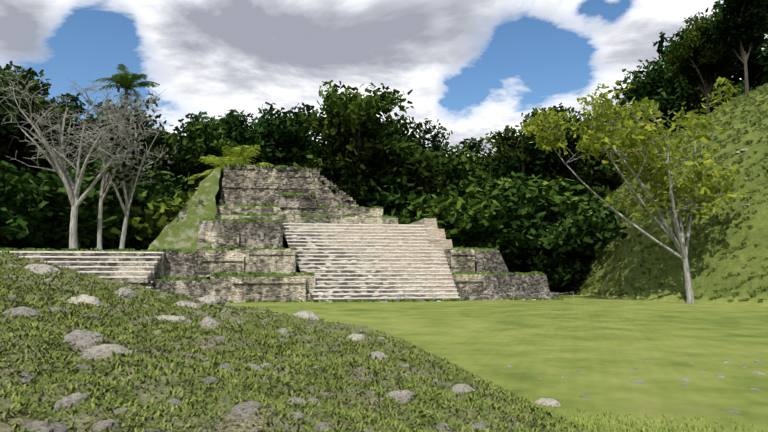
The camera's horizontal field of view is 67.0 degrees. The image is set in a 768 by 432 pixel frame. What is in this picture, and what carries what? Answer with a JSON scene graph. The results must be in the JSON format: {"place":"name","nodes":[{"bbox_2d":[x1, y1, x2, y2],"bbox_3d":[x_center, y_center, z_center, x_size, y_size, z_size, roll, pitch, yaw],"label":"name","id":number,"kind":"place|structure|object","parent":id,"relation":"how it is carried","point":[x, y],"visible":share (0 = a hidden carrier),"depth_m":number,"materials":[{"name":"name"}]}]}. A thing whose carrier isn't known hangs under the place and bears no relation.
{"place":"outdoors","nodes":[
{"label":"outdoors","id":0,"kind":"place"},
{"bbox_2d":[219,164,358,207],"bbox_3d":[-9.621,-2.215,60.782,13.508,4.316,14.467,1,-5,-9],"label":"tier","id":1,"kind":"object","parent":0,"point":[249,184],"depth_m":55.10,"materials":[{"name":"grey stone"}]},
{"bbox_2d":[0,91,767,431],"bbox_3d":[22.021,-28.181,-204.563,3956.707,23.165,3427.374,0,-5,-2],"label":"ground","id":2,"kind":"structure","parent":0,"point":[604,343],"depth_m":16.70,"materials":[{"name":"green plant"}]},
{"bbox_2d":[0,79,24,138],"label":"jungle tree","id":3,"kind":"object","parent":2,"relation":"on","point":[3,110],"visible":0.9,"depth_m":60.99,"materials":[{"name":"green plant"}]},
{"bbox_2d":[6,295,19,300],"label":"stone","id":4,"kind":"object","parent":2,"relation":"on","point":[12,297],"visible":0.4,"depth_m":9.51,"materials":[{"name":"stone"}]},
{"bbox_2d":[2,307,40,316],"bbox_3d":[-5.575,1.499,8.890,0.610,0.216,0.362,1,-13,3],"label":"rock","id":5,"kind":"object","parent":2,"relation":"on","point":[26,311],"visible":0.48,"depth_m":8.79,"materials":[{"name":"stone"}]},
{"bbox_2d":[20,378,33,382],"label":"stone","id":6,"kind":"object","parent":2,"relation":"on","point":[23,380],"visible":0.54,"depth_m":5.71,"materials":[{"name":"stone"}]},
{"bbox_2d":[18,372,36,378],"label":"stone","id":7,"kind":"object","parent":2,"relation":"on","point":[27,375],"visible":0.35,"depth_m":5.79,"materials":[{"name":"stone"}]},
{"bbox_2d":[0,154,58,249],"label":"jungle tree","id":8,"kind":"object","parent":2,"relation":"on","point":[11,225],"visible":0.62,"depth_m":51.41,"materials":[{"name":"green plant"}]},
{"bbox_2d":[20,420,53,431],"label":"stone","id":9,"kind":"object","parent":2,"relation":"on","point":[40,426],"visible":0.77,"depth_m":3.86,"materials":[{"name":"stone"}]},
{"bbox_2d":[0,61,78,177],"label":"jungle tree","id":10,"kind":"object","parent":2,"relation":"on","point":[13,144],"visible":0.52,"depth_m":65.38,"materials":[{"name":"green plant"}]},
{"bbox_2d":[24,264,61,274],"bbox_3d":[-8.783,1.428,14.788,1.041,0.416,0.706,6,-6,-17],"label":"rock","id":11,"kind":"object","parent":2,"relation":"on","point":[41,268],"visible":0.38,"depth_m":14.65,"materials":[{"name":"stone"}]},
{"bbox_2d":[3,179,91,249],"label":"jungle tree","id":12,"kind":"object","parent":2,"relation":"on","point":[43,226],"visible":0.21,"depth_m":56.60,"materials":[{"name":"green plant"}]},
{"bbox_2d":[2,167,105,248],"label":"jungle tree","id":13,"kind":"object","parent":2,"relation":"on","point":[55,177],"visible":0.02,"depth_m":57.63,"materials":[{"name":"green plant"}]},
{"bbox_2d":[47,307,62,311],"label":"stone","id":14,"kind":"object","parent":2,"relation":"on","point":[53,309],"visible":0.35,"depth_m":9.84,"materials":[{"name":"stone"}]},
{"bbox_2d":[50,423,67,431],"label":"stone","id":15,"kind":"object","parent":2,"relation":"on","point":[55,427],"visible":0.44,"depth_m":4.04,"materials":[{"name":"stone"}]},
{"bbox_2d":[36,93,98,176],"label":"jungle tree","id":16,"kind":"object","parent":2,"relation":"on","point":[74,99],"visible":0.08,"depth_m":79.80,"materials":[{"name":"green plant"}]},
{"bbox_2d":[0,163,139,249],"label":"jungle tree","id":17,"kind":"object","parent":2,"relation":"on","point":[64,204],"visible":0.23,"depth_m":57.20,"materials":[{"name":"green plant"}]},
{"bbox_2d":[64,294,101,305],"bbox_3d":[-6.358,1.884,12.202,1.263,0.455,1.022,-2,-14,19],"label":"rock","id":18,"kind":"object","parent":2,"relation":"on","point":[85,298],"visible":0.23,"depth_m":11.90,"materials":[{"name":"stone"}]},
{"bbox_2d":[76,364,90,369],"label":"stone","id":19,"kind":"object","parent":2,"relation":"on","point":[82,366],"visible":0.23,"depth_m":6.35,"materials":[{"name":"stone"}]},
{"bbox_2d":[18,161,172,250],"bbox_3d":[-29.001,2.629,66.344,24.615,16.426,20.841,1,-5,-13],"label":"jungle tree","id":20,"kind":"object","parent":2,"relation":"on","point":[138,196],"visible":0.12,"depth_m":60.16,"materials":[{"name":"green plant"}]},
{"bbox_2d":[64,98,134,149],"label":"jungle tree","id":21,"kind":"object","parent":2,"relation":"on","point":[102,120],"depth_m":81.88,"materials":[{"name":"green plant"}]},
{"bbox_2d":[92,419,119,431],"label":"rock","id":22,"kind":"object","parent":2,"relation":"on","point":[102,425],"visible":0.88,"depth_m":4.28,"materials":[{"name":"stone"}]},
{"bbox_2d":[63,160,169,249],"bbox_3d":[-34.273,2.679,70.105,21.886,17.250,25.849,-2,-6,20],"label":"jungle tree","id":23,"kind":"object","parent":2,"relation":"on","point":[104,220],"visible":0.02,"depth_m":61.63,"materials":[{"name":"green plant"}]},
{"bbox_2d":[109,407,129,413],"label":"stone","id":24,"kind":"object","parent":2,"relation":"on","point":[122,410],"visible":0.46,"depth_m":4.60,"materials":[{"name":"stone"}]},
{"bbox_2d":[114,287,136,297],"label":"rock","id":25,"kind":"object","parent":2,"relation":"on","point":[125,292],"visible":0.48,"depth_m":13.95,"materials":[{"name":"stone"}]},
{"bbox_2d":[93,64,159,151],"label":"tall palm","id":26,"kind":"object","parent":2,"relation":"on","point":[125,81],"visible":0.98,"depth_m":71.55,"materials":[{"name":"green plant"}]},
{"bbox_2d":[55,178,218,249],"bbox_3d":[-26.622,2.694,67.543,19.388,16.555,22.898,2,-6,-19],"label":"jungle tree","id":27,"kind":"object","parent":2,"relation":"on","point":[170,211],"visible":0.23,"depth_m":60.24,"materials":[{"name":"green plant"}]},
{"bbox_2d":[87,185,187,250],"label":"jungle tree","id":28,"kind":"object","parent":2,"relation":"on","point":[139,246],"visible":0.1,"depth_m":63.21,"materials":[{"name":"green plant"}]},
{"bbox_2d":[70,106,209,181],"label":"jungle tree","id":29,"kind":"object","parent":2,"relation":"on","point":[111,138],"depth_m":79.76,"materials":[{"name":"green plant"}]},
{"bbox_2d":[144,429,160,431],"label":"stone","id":30,"kind":"object","parent":2,"relation":"on","point":[150,430],"visible":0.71,"depth_m":4.47,"materials":[{"name":"stone"}]},
{"bbox_2d":[88,119,233,185],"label":"jungle tree","id":31,"kind":"object","parent":2,"relation":"on","point":[160,139],"visible":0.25,"depth_m":74.95,"materials":[{"name":"green plant"}]},
{"bbox_2d":[164,398,182,406],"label":"stone","id":32,"kind":"object","parent":2,"relation":"on","point":[171,402],"visible":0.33,"depth_m":5.18,"materials":[{"name":"stone"}]},
{"bbox_2d":[156,315,191,322],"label":"rock","id":33,"kind":"object","parent":2,"relation":"on","point":[171,318],"visible":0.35,"depth_m":11.51,"materials":[{"name":"stone"}]},
{"bbox_2d":[175,301,200,308],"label":"rock","id":34,"kind":"object","parent":2,"relation":"on","point":[187,304],"visible":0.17,"depth_m":15.69,"materials":[{"name":"stone"}]},
{"bbox_2d":[136,111,245,186],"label":"jungle tree","id":35,"kind":"object","parent":2,"relation":"on","point":[190,141],"visible":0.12,"depth_m":74.43,"materials":[{"name":"green plant"}]},
{"bbox_2d":[135,163,284,246],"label":"jungle tree","id":36,"kind":"object","parent":2,"relation":"on","point":[173,183],"visible":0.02,"depth_m":68.81,"materials":[{"name":"green plant"}]},
{"bbox_2d":[199,317,220,327],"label":"rock","id":37,"kind":"object","parent":2,"relation":"on","point":[207,322],"visible":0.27,"depth_m":11.50,"materials":[{"name":"stone"}]},
{"bbox_2d":[202,376,217,383],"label":"stone","id":38,"kind":"object","parent":2,"relation":"on","point":[210,379],"visible":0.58,"depth_m":5.97,"materials":[{"name":"stone"}]},
{"bbox_2d":[197,295,225,306],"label":"rock","id":39,"kind":"object","parent":2,"relation":"on","point":[209,299],"visible":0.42,"depth_m":17.30,"materials":[{"name":"stone"}]},
{"bbox_2d":[212,336,226,341],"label":"stone","id":40,"kind":"object","parent":2,"relation":"on","point":[221,338],"visible":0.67,"depth_m":9.65,"materials":[{"name":"stone"}]},
{"bbox_2d":[218,363,230,369],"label":"stone","id":41,"kind":"object","parent":2,"relation":"on","point":[225,365],"visible":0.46,"depth_m":7.38,"materials":[{"name":"stone"}]},
{"bbox_2d":[221,398,229,402],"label":"stone","id":42,"kind":"object","parent":2,"relation":"on","point":[225,400],"visible":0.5,"depth_m":5.58,"materials":[{"name":"stone"}]},
{"bbox_2d":[181,145,273,181],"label":"palm","id":43,"kind":"object","parent":2,"relation":"on","point":[237,157],"visible":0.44,"depth_m":71.34,"materials":[{"name":"green plant"}]},
{"bbox_2d":[210,109,252,156],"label":"jungle tree","id":44,"kind":"object","parent":2,"relation":"on","point":[233,122],"visible":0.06,"depth_m":88.03,"materials":[{"name":"green plant"}]},
{"bbox_2d":[248,364,262,372],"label":"stone","id":45,"kind":"object","parent":2,"relation":"on","point":[256,366],"visible":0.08,"depth_m":7.91,"materials":[{"name":"stone"}]},
{"bbox_2d":[259,363,272,366],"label":"stone","id":46,"kind":"object","parent":2,"relation":"on","point":[267,364],"visible":0.35,"depth_m":8.50,"materials":[{"name":"stone"}]},
{"bbox_2d":[227,102,325,168],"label":"jungle tree","id":47,"kind":"object","parent":2,"relation":"on","point":[267,134],"visible":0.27,"depth_m":81.70,"materials":[{"name":"green plant"}]},
{"bbox_2d":[0,166,558,302],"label":"temple terraces","id":48,"kind":"object","parent":2,"relation":"on","point":[150,269],"visible":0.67,"depth_m":46.12,"materials":[{"name":"grey stone"}]},
{"bbox_2d":[0,68,151,249],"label":"bare tree","id":49,"kind":"object","parent":48,"relation":"on","point":[72,190],"visible":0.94,"depth_m":45.49,"materials":[{"name":"grey plant"}]},
{"bbox_2d":[69,81,165,249],"bbox_3d":[-22.324,-3.808,48.449,8.037,14.464,6.710,0,-5,-2],"label":"bare tree","id":50,"kind":"object","parent":48,"relation":"on","point":[105,183],"visible":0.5,"depth_m":47.83,"materials":[{"name":"grey plant"}]},
{"bbox_2d":[78,87,184,247],"bbox_3d":[-21.227,-3.852,47.873,6.992,14.440,7.724,-5,-7,43],"label":"bare tree","id":51,"kind":"object","parent":48,"relation":"on","point":[120,172],"visible":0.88,"depth_m":47.48,"materials":[{"name":"grey plant"}]},
{"bbox_2d":[148,168,223,250],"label":"grassy slope","id":52,"kind":"structure","parent":48,"relation":"on","point":[180,230],"depth_m":49.58,"materials":[{"name":"green plant"}]},
{"bbox_2d":[0,164,544,280],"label":"temple grass tufts","id":53,"kind":"object","parent":48,"relation":"on","point":[245,248],"visible":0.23,"depth_m":47.15,"materials":[{"name":"green plant"}]},
{"bbox_2d":[283,223,459,301],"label":"staircase","id":54,"kind":"structure","parent":48,"relation":"attached to","point":[359,261],"depth_m":48.08,"materials":[{"name":"beige stone"}]},
{"bbox_2d":[278,328,287,334],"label":"rock","id":55,"kind":"object","parent":2,"relation":"on","point":[283,330],"visible":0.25,"depth_m":13.25,"materials":[{"name":"stone"}]},
{"bbox_2d":[286,411,303,420],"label":"stone","id":56,"kind":"object","parent":2,"relation":"on","point":[300,416],"visible":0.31,"depth_m":5.45,"materials":[{"name":"stone"}]},
{"bbox_2d":[285,397,306,403],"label":"stone","id":57,"kind":"object","parent":2,"relation":"on","point":[298,400],"visible":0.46,"depth_m":6.23,"materials":[{"name":"stone"}]},
{"bbox_2d":[290,425,304,429],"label":"stone","id":58,"kind":"object","parent":2,"relation":"on","point":[296,427],"visible":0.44,"depth_m":5.12,"materials":[{"name":"stone"}]},
{"bbox_2d":[0,249,595,431],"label":"grass mound","id":59,"kind":"object","parent":2,"relation":"on","point":[534,408],"depth_m":7.87,"materials":[{"name":"green plant"}]},
{"bbox_2d":[51,392,89,411],"bbox_3d":[-2.592,1.575,4.865,0.231,0.194,0.393,-11,-2,23],"label":"rock","id":60,"kind":"object","parent":59,"relation":"on","point":[65,402],"visible":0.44,"depth_m":4.75,"materials":[{"name":"stone"}]},
{"bbox_2d":[64,329,105,350],"bbox_3d":[-3.800,1.623,7.385,0.584,0.300,0.571,4,1,-7],"label":"rock","id":61,"kind":"object","parent":59,"relation":"on","point":[81,338],"visible":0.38,"depth_m":7.30,"materials":[{"name":"stone"}]},
{"bbox_2d":[81,344,133,360],"bbox_3d":[-3.370,1.701,7.119,0.611,0.266,0.438,7,-2,-7],"label":"rock","id":62,"kind":"object","parent":59,"relation":"on","point":[100,351],"visible":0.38,"depth_m":7.01,"materials":[{"name":"stone"}]},
{"bbox_2d":[230,401,260,419],"bbox_3d":[-1.247,1.781,5.311,0.320,0.176,0.229,8,-2,-41],"label":"rock","id":63,"kind":"object","parent":59,"relation":"on","point":[242,410],"visible":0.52,"depth_m":5.24,"materials":[{"name":"stone"}]},
{"bbox_2d":[281,102,330,161],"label":"jungle tree","id":64,"kind":"object","parent":2,"relation":"on","point":[300,108],"depth_m":96.57,"materials":[{"name":"green plant"}]},
{"bbox_2d":[294,310,320,320],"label":"rock","id":65,"kind":"object","parent":2,"relation":"on","point":[307,314],"visible":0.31,"depth_m":18.47,"materials":[{"name":"stone"}]},
{"bbox_2d":[283,155,336,272],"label":"jungle tree","id":66,"kind":"object","parent":2,"relation":"on","point":[304,167],"depth_m":75.11,"materials":[{"name":"green plant"}]},
{"bbox_2d":[306,396,320,404],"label":"stone","id":67,"kind":"object","parent":2,"relation":"on","point":[312,399],"visible":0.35,"depth_m":6.48,"materials":[{"name":"stone"}]},
{"bbox_2d":[312,422,332,431],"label":"stone","id":68,"kind":"object","parent":2,"relation":"on","point":[322,425],"visible":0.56,"depth_m":5.52,"materials":[{"name":"stone"}]},
{"bbox_2d":[348,334,365,340],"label":"rock","id":69,"kind":"object","parent":2,"relation":"on","point":[358,337],"visible":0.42,"depth_m":14.86,"materials":[{"name":"stone"}]},
{"bbox_2d":[365,390,375,395],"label":"stone","id":70,"kind":"object","parent":2,"relation":"on","point":[370,393],"visible":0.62,"depth_m":7.57,"materials":[{"name":"stone"}]},
{"bbox_2d":[370,351,387,359],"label":"rock","id":71,"kind":"object","parent":2,"relation":"on","point":[375,353],"visible":0.4,"depth_m":11.95,"materials":[{"name":"stone"}]},
{"bbox_2d":[280,79,478,214],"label":"jungle tree","id":72,"kind":"object","parent":2,"relation":"on","point":[358,157],"visible":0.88,"depth_m":72.19,"materials":[{"name":"green plant"}]},
{"bbox_2d":[188,292,573,303],"bbox_3d":[-0.509,6.134,43.360,31.145,0.853,1.081,1,-5,-9],"label":"rope fence","id":73,"kind":"object","parent":2,"relation":"on","point":[399,297],"visible":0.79,"depth_m":43.70,"materials":[{"name":"fabric"}]},
{"bbox_2d":[229,297,564,302],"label":"base tufts","id":74,"kind":"object","parent":2,"relation":"on","point":[413,300],"visible":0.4,"depth_m":44.28,"materials":[{"name":"green plant"}]},
{"bbox_2d":[386,390,415,403],"bbox_3d":[0.257,2.479,8.019,0.500,0.177,0.395,4,-7,-39],"label":"stone","id":75,"kind":"object","parent":2,"relation":"on","point":[401,396],"visible":0.58,"depth_m":7.84,"materials":[{"name":"stone"}]},
{"bbox_2d":[374,114,453,174],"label":"jungle tree","id":76,"kind":"object","parent":2,"relation":"on","point":[412,138],"visible":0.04,"depth_m":90.71,"materials":[{"name":"green plant"}]},
{"bbox_2d":[343,170,485,216],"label":"jungle tree","id":77,"kind":"object","parent":2,"relation":"on","point":[393,196],"visible":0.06,"depth_m":72.31,"materials":[{"name":"green plant"}]},
{"bbox_2d":[389,171,493,223],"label":"jungle tree","id":78,"kind":"object","parent":2,"relation":"on","point":[417,204],"visible":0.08,"depth_m":69.47,"materials":[{"name":"green plant"}]},
{"bbox_2d":[433,422,451,430],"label":"stone","id":79,"kind":"object","parent":2,"relation":"on","point":[440,425],"visible":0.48,"depth_m":6.46,"materials":[{"name":"stone"}]},
{"bbox_2d":[401,174,518,248],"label":"jungle tree","id":80,"kind":"object","parent":2,"relation":"on","point":[445,209],"visible":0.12,"depth_m":63.82,"materials":[{"name":"green plant"}]},
{"bbox_2d":[451,384,476,393],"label":"rock","id":81,"kind":"object","parent":2,"relation":"on","point":[461,388],"visible":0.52,"depth_m":10.10,"materials":[{"name":"stone"}]},
{"bbox_2d":[455,137,492,171],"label":"jungle tree","id":82,"kind":"object","parent":2,"relation":"on","point":[471,146],"visible":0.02,"depth_m":120.39,"materials":[{"name":"green plant"}]},
{"bbox_2d":[439,171,510,197],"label":"jungle tree","id":83,"kind":"object","parent":2,"relation":"on","point":[465,182],"visible":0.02,"depth_m":71.18,"materials":[{"name":"green plant"}]},
{"bbox_2d":[470,423,489,429],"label":"rock","id":84,"kind":"object","parent":2,"relation":"on","point":[479,426],"visible":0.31,"depth_m":6.82,"materials":[{"name":"stone"}]},
{"bbox_2d":[442,134,525,187],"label":"jungle tree","id":85,"kind":"object","parent":2,"relation":"on","point":[490,152],"visible":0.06,"depth_m":82.18,"materials":[{"name":"green plant"}]},
{"bbox_2d":[480,148,495,159],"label":"jungle tree","id":86,"kind":"object","parent":2,"relation":"on","point":[485,152],"depth_m":132.01,"materials":[{"name":"green plant"}]},
{"bbox_2d":[437,177,590,290],"bbox_3d":[14.172,3.083,65.689,20.760,15.008,17.577,3,-6,-30],"label":"jungle tree","id":87,"kind":"object","parent":2,"relation":"on","point":[486,223],"visible":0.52,"depth_m":60.07,"materials":[{"name":"green plant"}]},
{"bbox_2d":[458,108,570,181],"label":"jungle tree","id":88,"kind":"object","parent":2,"relation":"on","point":[523,153],"visible":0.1,"depth_m":79.46,"materials":[{"name":"dark green leaf"},{"name":"dark bark"}]},
{"bbox_2d":[441,167,588,202],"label":"jungle tree","id":89,"kind":"object","parent":2,"relation":"on","point":[573,187],"depth_m":71.05,"materials":[{"name":"green plant"}]},
{"bbox_2d":[490,170,588,214],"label":"jungle tree","id":90,"kind":"object","parent":2,"relation":"on","point":[551,184],"depth_m":65.39,"materials":[{"name":"green plant"}]},
{"bbox_2d":[489,103,590,196],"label":"jungle tree","id":91,"kind":"object","parent":2,"relation":"on","point":[563,170],"visible":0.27,"depth_m":74.68,"materials":[{"name":"green plant"}]},
{"bbox_2d":[458,179,628,292],"bbox_3d":[17.925,3.183,60.767,15.781,13.475,18.638,3,-6,-27],"label":"jungle tree","id":92,"kind":"object","parent":2,"relation":"on","point":[561,273],"visible":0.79,"depth_m":57.25,"materials":[{"name":"green plant"}]},
{"bbox_2d":[535,398,560,406],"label":"rock","id":93,"kind":"object","parent":2,"relation":"on","point":[551,402],"visible":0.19,"depth_m":10.47,"materials":[{"name":"stone"}]},
{"bbox_2d":[508,202,617,273],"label":"jungle tree","id":94,"kind":"object","parent":2,"relation":"on","point":[590,251],"visible":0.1,"depth_m":58.02,"materials":[{"name":"green plant"}]},
{"bbox_2d":[568,119,627,193],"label":"jungle tree","id":95,"kind":"object","parent":2,"relation":"on","point":[604,167],"visible":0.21,"depth_m":79.86,"materials":[{"name":"green plant"}]},
{"bbox_2d":[586,184,612,205],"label":"jungle tree","id":96,"kind":"object","parent":2,"relation":"on","point":[601,192],"visible":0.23,"depth_m":68.49,"materials":[{"name":"green plant"}]},
{"bbox_2d":[594,159,626,189],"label":"jungle tree","id":97,"kind":"object","parent":2,"relation":"on","point":[614,180],"depth_m":81.23,"materials":[{"name":"green plant"}]},
{"bbox_2d":[571,99,664,194],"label":"jungle tree","id":98,"kind":"object","parent":2,"relation":"on","point":[598,125],"visible":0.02,"depth_m":84.09,"materials":[{"name":"green plant"}]},
{"bbox_2d":[588,75,662,154],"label":"jungle tree","id":99,"kind":"object","parent":2,"relation":"on","point":[629,97],"depth_m":95.22,"materials":[{"name":"green plant"}]},
{"bbox_2d":[520,77,756,302],"bbox_3d":[18.309,-2.489,44.372,16.224,18.866,11.533,0,-5,-2],"label":"plaza tree","id":100,"kind":"object","parent":2,"relation":"on","point":[635,140],"visible":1,"depth_m":42.95,"materials":[{"name":"green plant"}]},
{"bbox_2d":[632,380,646,382],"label":"lawn stone","id":101,"kind":"object","parent":2,"relation":"on","point":[639,381],"visible":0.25,"depth_m":12.57,"materials":[{"name":"stone"}]},
{"bbox_2d":[536,402,762,431],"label":"lawn grass","id":102,"kind":"structure","parent":2,"relation":"on","point":[642,429],"depth_m":9.02,"materials":[{"name":"green plant"}]},
{"bbox_2d":[568,83,767,302],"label":"mound tufts","id":103,"kind":"object","parent":2,"relation":"on","point":[759,90],"visible":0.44,"depth_m":48.96,"materials":[{"name":"green plant"}]},
{"bbox_2d":[616,57,753,136],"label":"jungle tree","id":104,"kind":"object","parent":2,"relation":"on","point":[674,95],"visible":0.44,"depth_m":80.15,"materials":[{"name":"green plant"}]},
{"bbox_2d":[631,0,767,98],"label":"jungle tree","id":105,"kind":"object","parent":2,"relation":"on","point":[757,64],"visible":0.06,"depth_m":82.46,"materials":[{"name":"green plant"}]},
{"bbox_2d":[663,9,742,114],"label":"jungle tree","id":106,"kind":"object","parent":2,"relation":"on","point":[698,62],"visible":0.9,"depth_m":63.51,"materials":[{"name":"green plant"}]},
{"bbox_2d":[728,409,740,412],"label":"lawn stone","id":107,"kind":"object","parent":2,"relation":"on","point":[733,410],"visible":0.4,"depth_m":9.95,"materials":[{"name":"stone"}]},
{"bbox_2d":[708,0,767,93],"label":"jungle tree","id":108,"kind":"object","parent":2,"relation":"on","point":[741,30],"visible":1,"depth_m":57.31,"materials":[{"name":"green plant"}]},
{"bbox_2d":[0,0,767,155],"label":"sky","id":109,"kind":"structure","parent":0,"point":[473,67],"materials":[{"name":"white"}]}
]}

